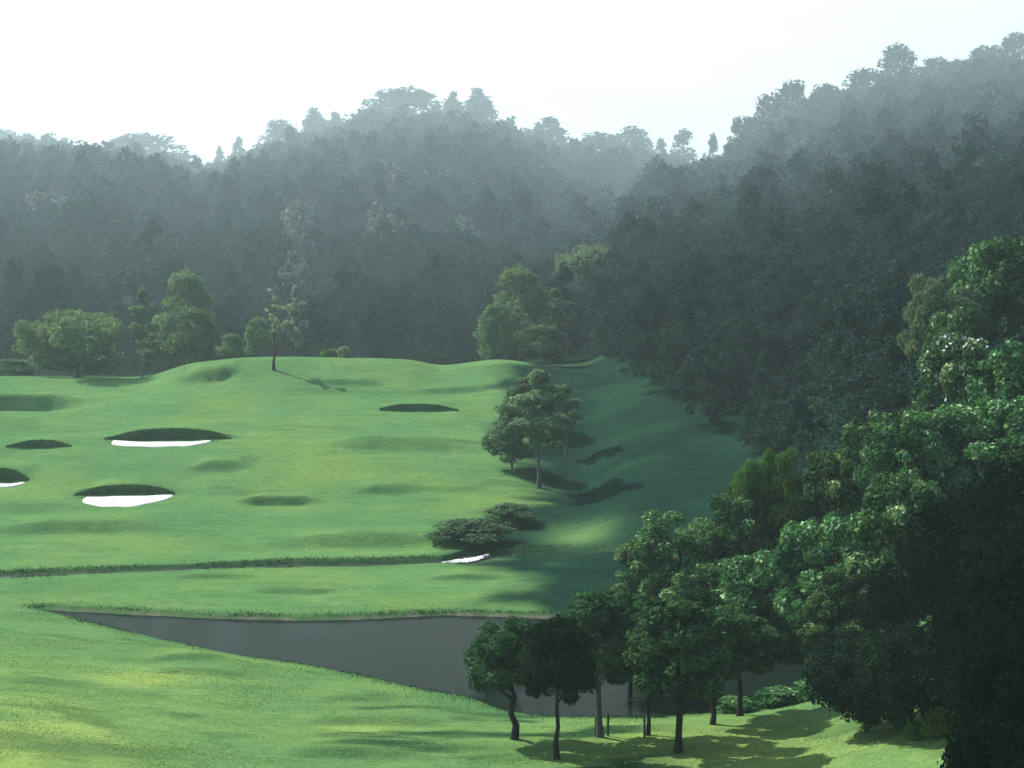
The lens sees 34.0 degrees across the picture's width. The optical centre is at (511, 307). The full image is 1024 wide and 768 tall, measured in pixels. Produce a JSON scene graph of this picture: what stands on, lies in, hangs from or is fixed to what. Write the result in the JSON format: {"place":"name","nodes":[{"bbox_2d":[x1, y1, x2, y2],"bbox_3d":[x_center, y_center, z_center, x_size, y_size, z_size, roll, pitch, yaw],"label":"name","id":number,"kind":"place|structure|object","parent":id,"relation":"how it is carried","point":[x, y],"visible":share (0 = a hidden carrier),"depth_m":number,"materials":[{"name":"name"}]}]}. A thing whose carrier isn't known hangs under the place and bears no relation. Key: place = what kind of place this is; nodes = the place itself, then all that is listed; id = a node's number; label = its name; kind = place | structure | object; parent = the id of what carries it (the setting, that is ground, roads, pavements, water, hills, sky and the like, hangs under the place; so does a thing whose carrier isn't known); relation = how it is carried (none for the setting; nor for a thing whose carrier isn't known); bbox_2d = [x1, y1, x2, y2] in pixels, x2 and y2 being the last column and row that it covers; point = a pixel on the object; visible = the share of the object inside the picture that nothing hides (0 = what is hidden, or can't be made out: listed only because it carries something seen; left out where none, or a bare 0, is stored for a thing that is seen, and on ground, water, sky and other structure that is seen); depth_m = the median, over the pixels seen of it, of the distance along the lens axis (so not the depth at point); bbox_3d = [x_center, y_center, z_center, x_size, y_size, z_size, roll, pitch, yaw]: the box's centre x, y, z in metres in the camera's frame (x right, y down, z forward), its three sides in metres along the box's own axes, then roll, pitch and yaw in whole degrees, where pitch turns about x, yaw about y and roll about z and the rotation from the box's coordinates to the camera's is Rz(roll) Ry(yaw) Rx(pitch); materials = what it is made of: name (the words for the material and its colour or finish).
{"place":"outdoors","nodes":[
{"label":"outdoors","id":0,"kind":"place"},
{"bbox_2d":[0,538,675,578],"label":"brook grass","id":1,"kind":"structure","parent":0,"point":[243,567],"depth_m":118.30,"materials":[{"name":"green plant"}]},
{"bbox_2d":[46,610,805,717],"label":"pond","id":2,"kind":"structure","parent":0,"point":[424,652],"depth_m":90.75,"materials":[{"name":"liquid"}]},
{"bbox_2d":[0,253,1023,767],"bbox_3d":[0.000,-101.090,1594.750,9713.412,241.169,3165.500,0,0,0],"label":"ground","id":3,"kind":"structure","parent":0,"point":[316,457],"depth_m":124.40,"materials":[{"name":"green plant"}]},
{"bbox_2d":[0,128,23,142],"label":"ridge tree","id":4,"kind":"object","parent":3,"relation":"on","point":[3,135],"visible":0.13,"depth_m":1871.84,"materials":[{"name":"green plant"}]},
{"bbox_2d":[0,358,37,375],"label":"hedge","id":5,"kind":"object","parent":3,"relation":"on","point":[21,368],"visible":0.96,"depth_m":212.89,"materials":[{"name":"green plant"}]},
{"bbox_2d":[12,318,67,375],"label":"fairway tree","id":6,"kind":"object","parent":3,"relation":"on","point":[24,329],"visible":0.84,"depth_m":206.39,"materials":[{"name":"green plant"}]},
{"bbox_2d":[18,334,123,377],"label":"fairway tree","id":7,"kind":"object","parent":3,"relation":"on","point":[66,361],"visible":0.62,"depth_m":209.61,"materials":[{"name":"green plant"}]},
{"bbox_2d":[41,307,124,377],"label":"fairway tree","id":8,"kind":"object","parent":3,"relation":"on","point":[105,327],"visible":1,"depth_m":202.40,"materials":[{"name":"green plant"}]},
{"bbox_2d":[83,495,172,506],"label":"sand bunker","id":9,"kind":"object","parent":3,"relation":"in","point":[119,501],"visible":1,"depth_m":139.41},
{"bbox_2d":[126,287,159,376],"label":"fairway tree","id":10,"kind":"object","parent":3,"relation":"on","point":[141,313],"visible":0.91,"depth_m":213.48,"materials":[{"name":"green plant"}]},
{"bbox_2d":[107,132,192,159],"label":"ridge tree","id":11,"kind":"object","parent":3,"relation":"on","point":[143,140],"visible":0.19,"depth_m":1869.37,"materials":[{"name":"green plant"}]},
{"bbox_2d":[137,332,164,374],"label":"fairway tree","id":12,"kind":"object","parent":3,"relation":"on","point":[148,351],"visible":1,"depth_m":205.55,"materials":[{"name":"green plant"}]},
{"bbox_2d":[112,440,209,446],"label":"sand bunker","id":13,"kind":"object","parent":3,"relation":"in","point":[151,444],"visible":1,"depth_m":159.88},
{"bbox_2d":[167,152,190,163],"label":"ridge tree","id":14,"kind":"object","parent":3,"relation":"on","point":[184,156],"visible":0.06,"depth_m":1870.31,"materials":[{"name":"green plant"}]},
{"bbox_2d":[152,266,216,364],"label":"fairway tree","id":15,"kind":"object","parent":3,"relation":"on","point":[185,284],"visible":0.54,"depth_m":235.56,"materials":[{"name":"green plant"}]},
{"bbox_2d":[162,305,221,362],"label":"fairway tree","id":16,"kind":"object","parent":3,"relation":"on","point":[187,344],"visible":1,"depth_m":216.15,"materials":[{"name":"green plant"}]},
{"bbox_2d":[213,145,224,162],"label":"ridge tree","id":17,"kind":"object","parent":3,"relation":"on","point":[220,156],"visible":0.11,"depth_m":1901.49,"materials":[{"name":"green plant"}]},
{"bbox_2d":[0,403,458,495],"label":"bank grass","id":18,"kind":"structure","parent":3,"relation":"on","point":[25,478],"depth_m":159.46,"materials":[{"name":"green plant"}]},
{"bbox_2d":[214,333,246,357],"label":"fairway tree","id":19,"kind":"object","parent":3,"relation":"on","point":[235,343],"visible":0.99,"depth_m":211.36,"materials":[{"name":"green plant"}]},
{"bbox_2d":[230,136,245,158],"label":"ridge tree","id":20,"kind":"object","parent":3,"relation":"on","point":[240,151],"visible":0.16,"depth_m":1900.26,"materials":[{"name":"green plant"}]},
{"bbox_2d":[244,316,273,356],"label":"fairway tree","id":21,"kind":"object","parent":3,"relation":"on","point":[258,342],"visible":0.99,"depth_m":207.55,"materials":[{"name":"green plant"}]},
{"bbox_2d":[264,295,285,369],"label":"sapling","id":22,"kind":"object","parent":3,"relation":"on","point":[273,317],"visible":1,"depth_m":193.66,"materials":[{"name":"green plant"}]},
{"bbox_2d":[251,119,302,149],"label":"ridge tree","id":23,"kind":"object","parent":3,"relation":"on","point":[276,130],"visible":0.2,"depth_m":1880.92,"materials":[{"name":"green plant"}]},
{"bbox_2d":[280,285,308,356],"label":"fairway tree","id":24,"kind":"object","parent":3,"relation":"on","point":[295,334],"visible":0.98,"depth_m":256.83,"materials":[{"name":"green plant"}]},
{"bbox_2d":[302,107,326,131],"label":"ridge tree","id":25,"kind":"object","parent":3,"relation":"on","point":[313,119],"visible":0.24,"depth_m":1885.40,"materials":[{"name":"green plant"}]},
{"bbox_2d":[319,348,340,357],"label":"bush","id":26,"kind":"object","parent":3,"relation":"on","point":[327,352],"visible":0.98,"depth_m":201.56,"materials":[{"name":"green plant"}]},
{"bbox_2d":[328,111,343,126],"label":"ridge tree","id":27,"kind":"object","parent":3,"relation":"on","point":[336,119],"visible":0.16,"depth_m":1897.89,"materials":[{"name":"green plant"}]},
{"bbox_2d":[0,550,676,577],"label":"brook","id":28,"kind":"structure","parent":3,"relation":"in","point":[490,556],"depth_m":117.92,"materials":[{"name":"liquid"}]},
{"bbox_2d":[336,346,351,357],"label":"bush","id":29,"kind":"object","parent":3,"relation":"on","point":[344,350],"visible":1,"depth_m":200.69,"materials":[{"name":"green plant"}]},
{"bbox_2d":[355,85,446,116],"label":"ridge tree","id":30,"kind":"object","parent":3,"relation":"on","point":[396,96],"visible":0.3,"depth_m":1838.98,"materials":[{"name":"green plant"}]},
{"bbox_2d":[12,600,797,721],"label":"shore grass","id":31,"kind":"structure","parent":3,"relation":"on","point":[431,690],"depth_m":94.92,"materials":[{"name":"green plant"}]},
{"bbox_2d":[441,91,466,117],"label":"ridge tree","id":32,"kind":"object","parent":3,"relation":"on","point":[451,103],"visible":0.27,"depth_m":1872.72,"materials":[{"name":"green plant"}]},
{"bbox_2d":[442,554,488,562],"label":"sand bunker","id":33,"kind":"object","parent":3,"relation":"on","point":[468,559],"visible":0.98,"depth_m":118.26},
{"bbox_2d":[423,516,516,547],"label":"bush","id":34,"kind":"object","parent":3,"relation":"on","point":[477,533],"visible":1,"depth_m":123.28,"materials":[{"name":"green plant"}]},
{"bbox_2d":[460,87,499,122],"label":"ridge tree","id":35,"kind":"object","parent":3,"relation":"on","point":[479,98],"visible":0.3,"depth_m":1871.41,"materials":[{"name":"green plant"}]},
{"bbox_2d":[463,638,520,673],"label":"park tree","id":36,"kind":"object","parent":3,"relation":"on","point":[469,652],"visible":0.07,"depth_m":83.10,"materials":[{"name":"green plant"}]},
{"bbox_2d":[473,300,523,358],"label":"fairway tree","id":37,"kind":"object","parent":3,"relation":"on","point":[488,331],"visible":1,"depth_m":213.11,"materials":[{"name":"green plant"}]},
{"bbox_2d":[462,616,554,739],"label":"park tree","id":38,"kind":"object","parent":3,"relation":"on","point":[503,650],"visible":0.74,"depth_m":69.08,"materials":[{"name":"green plant"}]},
{"bbox_2d":[480,399,539,468],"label":"fairway tree","id":39,"kind":"object","parent":3,"relation":"on","point":[500,433],"visible":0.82,"depth_m":150.95,"materials":[{"name":"green plant"}]},
{"bbox_2d":[478,502,543,527],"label":"bush","id":40,"kind":"object","parent":3,"relation":"on","point":[504,513],"visible":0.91,"depth_m":130.53,"materials":[{"name":"green plant"}]},
{"bbox_2d":[0,51,1023,500],"bbox_3d":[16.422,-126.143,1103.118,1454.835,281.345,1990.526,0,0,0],"label":"hillside forest","id":41,"kind":"object","parent":3,"relation":"on","point":[380,233],"visible":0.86,"depth_m":387.92,"materials":[{"name":"green plant"}]},
{"bbox_2d":[478,263,551,361],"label":"fairway tree","id":42,"kind":"object","parent":3,"relation":"on","point":[521,283],"visible":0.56,"depth_m":230.48,"materials":[{"name":"green plant"}]},
{"bbox_2d":[499,374,559,418],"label":"fairway tree","id":43,"kind":"object","parent":3,"relation":"on","point":[521,384],"visible":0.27,"depth_m":169.32,"materials":[{"name":"green plant"}]},
{"bbox_2d":[507,369,572,487],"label":"fairway tree","id":44,"kind":"object","parent":3,"relation":"on","point":[540,400],"visible":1,"depth_m":145.16,"materials":[{"name":"green plant"}]},
{"bbox_2d":[513,323,571,365],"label":"fairway tree","id":45,"kind":"object","parent":3,"relation":"on","point":[552,345],"visible":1,"depth_m":210.85,"materials":[{"name":"green plant"}]},
{"bbox_2d":[528,116,569,146],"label":"ridge tree","id":46,"kind":"object","parent":3,"relation":"on","point":[557,133],"visible":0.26,"depth_m":1869.64,"materials":[{"name":"green plant"}]},
{"bbox_2d":[513,613,599,759],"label":"park tree","id":47,"kind":"object","parent":3,"relation":"on","point":[563,660],"visible":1,"depth_m":65.48,"materials":[{"name":"green plant"}]},
{"bbox_2d":[537,287,577,358],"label":"fairway tree","id":48,"kind":"object","parent":3,"relation":"on","point":[555,296],"visible":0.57,"depth_m":241.56,"materials":[{"name":"green plant"}]},
{"bbox_2d":[554,383,584,457],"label":"fairway tree","id":49,"kind":"object","parent":3,"relation":"on","point":[573,403],"visible":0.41,"depth_m":159.92,"materials":[{"name":"green plant"}]},
{"bbox_2d":[552,243,610,331],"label":"fairway tree","id":50,"kind":"object","parent":3,"relation":"on","point":[584,251],"visible":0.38,"depth_m":329.73,"materials":[{"name":"green plant"}]},
{"bbox_2d":[559,590,632,737],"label":"park tree","id":51,"kind":"object","parent":3,"relation":"on","point":[597,613],"visible":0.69,"depth_m":69.54,"materials":[{"name":"green plant"}]},
{"bbox_2d":[580,131,633,151],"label":"ridge tree","id":52,"kind":"object","parent":3,"relation":"on","point":[611,140],"visible":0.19,"depth_m":1869.10,"materials":[{"name":"green plant"}]},
{"bbox_2d":[589,587,647,696],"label":"park tree","id":53,"kind":"object","parent":3,"relation":"on","point":[627,596],"visible":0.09,"depth_m":79.50,"materials":[{"name":"green plant"}]},
{"bbox_2d":[616,125,655,156],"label":"ridge tree","id":54,"kind":"object","parent":3,"relation":"on","point":[639,138],"visible":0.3,"depth_m":1884.30,"materials":[{"name":"green plant"}]},
{"bbox_2d":[611,538,677,598],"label":"tree","id":55,"kind":"object","parent":3,"relation":"on","point":[632,577],"visible":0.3,"depth_m":102.40,"materials":[{"name":"green plant"}]},
{"bbox_2d":[615,598,678,735],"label":"park tree","id":56,"kind":"object","parent":3,"relation":"on","point":[629,624],"visible":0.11,"depth_m":70.22,"materials":[{"name":"green plant"}]},
{"bbox_2d":[653,137,670,155],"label":"ridge tree","id":57,"kind":"object","parent":3,"relation":"on","point":[661,144],"visible":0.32,"depth_m":1876.85,"materials":[{"name":"green plant"}]},
{"bbox_2d":[622,594,734,753],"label":"park tree","id":58,"kind":"object","parent":3,"relation":"on","point":[702,654],"visible":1,"depth_m":65.54,"materials":[{"name":"green plant"}]},
{"bbox_2d":[630,509,731,599],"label":"tree","id":59,"kind":"object","parent":3,"relation":"on","point":[658,541],"visible":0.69,"depth_m":97.55,"materials":[{"name":"green plant"}]},
{"bbox_2d":[670,128,697,162],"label":"ridge tree","id":60,"kind":"object","parent":3,"relation":"on","point":[683,138],"visible":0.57,"depth_m":1821.30,"materials":[{"name":"green plant"}]},
{"bbox_2d":[658,562,727,610],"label":"tree","id":61,"kind":"object","parent":3,"relation":"on","point":[692,582],"visible":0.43,"depth_m":93.13,"materials":[{"name":"green plant"}]},
{"bbox_2d":[670,606,751,724],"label":"park tree","id":62,"kind":"object","parent":3,"relation":"on","point":[735,629],"visible":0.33,"depth_m":71.30,"materials":[{"name":"green plant"}]},
{"bbox_2d":[702,132,720,159],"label":"ridge tree","id":63,"kind":"object","parent":3,"relation":"on","point":[712,144],"visible":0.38,"depth_m":1575.72,"materials":[{"name":"green plant"}]},
{"bbox_2d":[685,493,770,604],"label":"tree","id":64,"kind":"object","parent":3,"relation":"on","point":[742,527],"visible":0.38,"depth_m":96.54,"materials":[{"name":"green plant"}]},
{"bbox_2d":[710,694,763,713],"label":"bush","id":65,"kind":"object","parent":3,"relation":"on","point":[749,705],"visible":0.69,"depth_m":75.51,"materials":[{"name":"green plant"}]},
{"bbox_2d":[722,115,755,152],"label":"ridge tree","id":66,"kind":"object","parent":3,"relation":"on","point":[738,125],"visible":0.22,"depth_m":1334.08,"materials":[{"name":"green plant"}]},
{"bbox_2d":[710,611,784,716],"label":"park tree","id":67,"kind":"object","parent":3,"relation":"on","point":[763,638],"visible":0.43,"depth_m":72.93,"materials":[{"name":"green plant"}]},
{"bbox_2d":[723,478,776,560],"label":"tree","id":68,"kind":"object","parent":3,"relation":"on","point":[727,490],"visible":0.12,"depth_m":100.36,"materials":[{"name":"green plant"}]},
{"bbox_2d":[708,549,802,654],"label":"tree","id":69,"kind":"object","parent":3,"relation":"on","point":[738,583],"visible":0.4,"depth_m":90.50,"materials":[{"name":"green plant"}]},
{"bbox_2d":[749,93,791,128],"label":"ridge tree","id":70,"kind":"object","parent":3,"relation":"on","point":[775,110],"visible":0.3,"depth_m":1363.05,"materials":[{"name":"green plant"}]},
{"bbox_2d":[731,445,813,595],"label":"tree","id":71,"kind":"object","parent":3,"relation":"on","point":[750,477],"visible":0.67,"depth_m":97.96,"materials":[{"name":"green plant"}]},
{"bbox_2d":[745,684,800,709],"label":"bush","id":72,"kind":"object","parent":3,"relation":"on","point":[769,697],"visible":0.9,"depth_m":76.32,"materials":[{"name":"green plant"}]},
{"bbox_2d":[771,79,808,118],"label":"ridge tree","id":73,"kind":"object","parent":3,"relation":"on","point":[797,90],"visible":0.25,"depth_m":1396.23,"materials":[{"name":"green plant"}]},
{"bbox_2d":[791,679,820,701],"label":"bush","id":74,"kind":"object","parent":3,"relation":"on","point":[801,690],"visible":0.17,"depth_m":76.62,"materials":[{"name":"green plant"}]},
{"bbox_2d":[766,511,884,647],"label":"tree","id":75,"kind":"object","parent":3,"relation":"on","point":[808,543],"visible":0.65,"depth_m":87.21,"materials":[{"name":"green plant"}]},
{"bbox_2d":[809,83,841,102],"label":"ridge tree","id":76,"kind":"object","parent":3,"relation":"on","point":[824,89],"visible":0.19,"depth_m":1433.40,"materials":[{"name":"green plant"}]},
{"bbox_2d":[776,450,880,582],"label":"tree","id":77,"kind":"object","parent":3,"relation":"on","point":[839,500],"visible":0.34,"depth_m":96.38,"materials":[{"name":"green plant"}]},
{"bbox_2d":[798,626,864,669],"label":"shade tree","id":78,"kind":"object","parent":3,"relation":"on","point":[816,638],"visible":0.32,"depth_m":81.02,"materials":[{"name":"green plant"}]},
{"bbox_2d":[795,567,881,671],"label":"shade tree","id":79,"kind":"object","parent":3,"relation":"on","point":[832,580],"visible":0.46,"depth_m":83.88,"materials":[{"name":"green plant"}]},
{"bbox_2d":[796,636,910,732],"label":"shade tree","id":80,"kind":"object","parent":3,"relation":"on","point":[832,671],"visible":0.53,"depth_m":65.51,"materials":[{"name":"green plant"}]},
{"bbox_2d":[841,67,884,91],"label":"ridge tree","id":81,"kind":"object","parent":3,"relation":"on","point":[863,78],"visible":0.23,"depth_m":1473.47,"materials":[{"name":"green plant"}]},
{"bbox_2d":[821,409,918,557],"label":"tree","id":82,"kind":"object","parent":3,"relation":"on","point":[856,432],"visible":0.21,"depth_m":97.14,"materials":[{"name":"green plant"}]},
{"bbox_2d":[831,471,957,627],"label":"tree","id":83,"kind":"object","parent":3,"relation":"on","point":[910,492],"visible":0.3,"depth_m":85.22,"materials":[{"name":"green plant"}]},
{"bbox_2d":[873,42,921,85],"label":"ridge tree","id":84,"kind":"object","parent":3,"relation":"on","point":[895,55],"visible":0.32,"depth_m":1500.45,"materials":[{"name":"green plant"}]},
{"bbox_2d":[846,620,951,730],"bbox_3d":[14.972,14.337,64.100,4.184,4.345,4.344,0,0,-14],"label":"shade tree","id":85,"kind":"object","parent":3,"relation":"on","point":[894,680],"visible":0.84,"depth_m":63.04,"materials":[{"name":"green plant"}]},
{"bbox_2d":[849,408,959,560],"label":"tree","id":86,"kind":"object","parent":3,"relation":"on","point":[886,448],"visible":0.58,"depth_m":93.06,"materials":[{"name":"green plant"}]},
{"bbox_2d":[854,561,962,639],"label":"shade tree","id":87,"kind":"object","parent":3,"relation":"on","point":[890,588],"visible":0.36,"depth_m":77.37,"materials":[{"name":"green plant"}]},
{"bbox_2d":[900,721,926,740],"bbox_3d":[15.304,16.010,63.291,1.299,0.759,1.260,0,0,-31],"label":"bush","id":88,"kind":"object","parent":3,"relation":"on","point":[914,733],"visible":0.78,"depth_m":63.10,"materials":[{"name":"green plant"}]},
{"bbox_2d":[921,55,951,73],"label":"ridge tree","id":89,"kind":"object","parent":3,"relation":"on","point":[931,64],"visible":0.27,"depth_m":1533.14,"materials":[{"name":"green plant"}]},
{"bbox_2d":[920,706,954,737],"bbox_3d":[16.018,15.542,62.483,1.796,1.248,1.741,0,0,-3],"label":"bush","id":90,"kind":"object","parent":3,"relation":"on","point":[929,729],"visible":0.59,"depth_m":62.25,"materials":[{"name":"green plant"}]},
{"bbox_2d":[896,273,993,398],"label":"tree","id":91,"kind":"object","parent":3,"relation":"on","point":[918,312],"visible":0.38,"depth_m":120.81,"materials":[{"name":"green plant"}]},
{"bbox_2d":[911,306,980,412],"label":"tree","id":92,"kind":"object","parent":3,"relation":"on","point":[958,319],"visible":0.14,"depth_m":111.49,"materials":[{"name":"green plant"}]},
{"bbox_2d":[898,332,1013,487],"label":"tree","id":93,"kind":"object","parent":3,"relation":"on","point":[969,351],"visible":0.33,"depth_m":102.15,"materials":[{"name":"green plant"}]},
{"bbox_2d":[914,395,1023,495],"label":"tree","id":94,"kind":"object","parent":3,"relation":"on","point":[997,426],"visible":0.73,"depth_m":92.37,"materials":[{"name":"green plant"}]},
{"bbox_2d":[937,709,1023,767],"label":"shade tree","id":95,"kind":"object","parent":3,"relation":"on","point":[987,744],"visible":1,"depth_m":43.46,"materials":[{"name":"green plant"}]},
{"bbox_2d":[944,235,1023,341],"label":"tree","id":96,"kind":"object","parent":3,"relation":"on","point":[982,255],"visible":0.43,"depth_m":123.03,"materials":[{"name":"green plant"}]},
{"bbox_2d":[947,339,1023,465],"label":"tree","id":97,"kind":"object","parent":3,"relation":"on","point":[1005,362],"visible":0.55,"depth_m":99.45,"materials":[{"name":"green plant"}]},
{"bbox_2d":[968,44,1003,61],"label":"ridge tree","id":98,"kind":"object","parent":3,"relation":"on","point":[981,50],"visible":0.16,"depth_m":1575.48,"materials":[{"name":"green plant"}]},
{"bbox_2d":[986,236,1023,338],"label":"tree","id":99,"kind":"object","parent":3,"relation":"on","point":[1020,245],"visible":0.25,"depth_m":124.73,"materials":[{"name":"green plant"}]},
{"bbox_2d":[998,31,1023,57],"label":"ridge tree","id":100,"kind":"object","parent":3,"relation":"on","point":[1011,44],"visible":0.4,"depth_m":1596.53,"materials":[{"name":"green plant"}]},
{"bbox_2d":[0,0,1023,166],"label":"sky","id":101,"kind":"structure","parent":0,"point":[205,75],"materials":[{"name":"white"}]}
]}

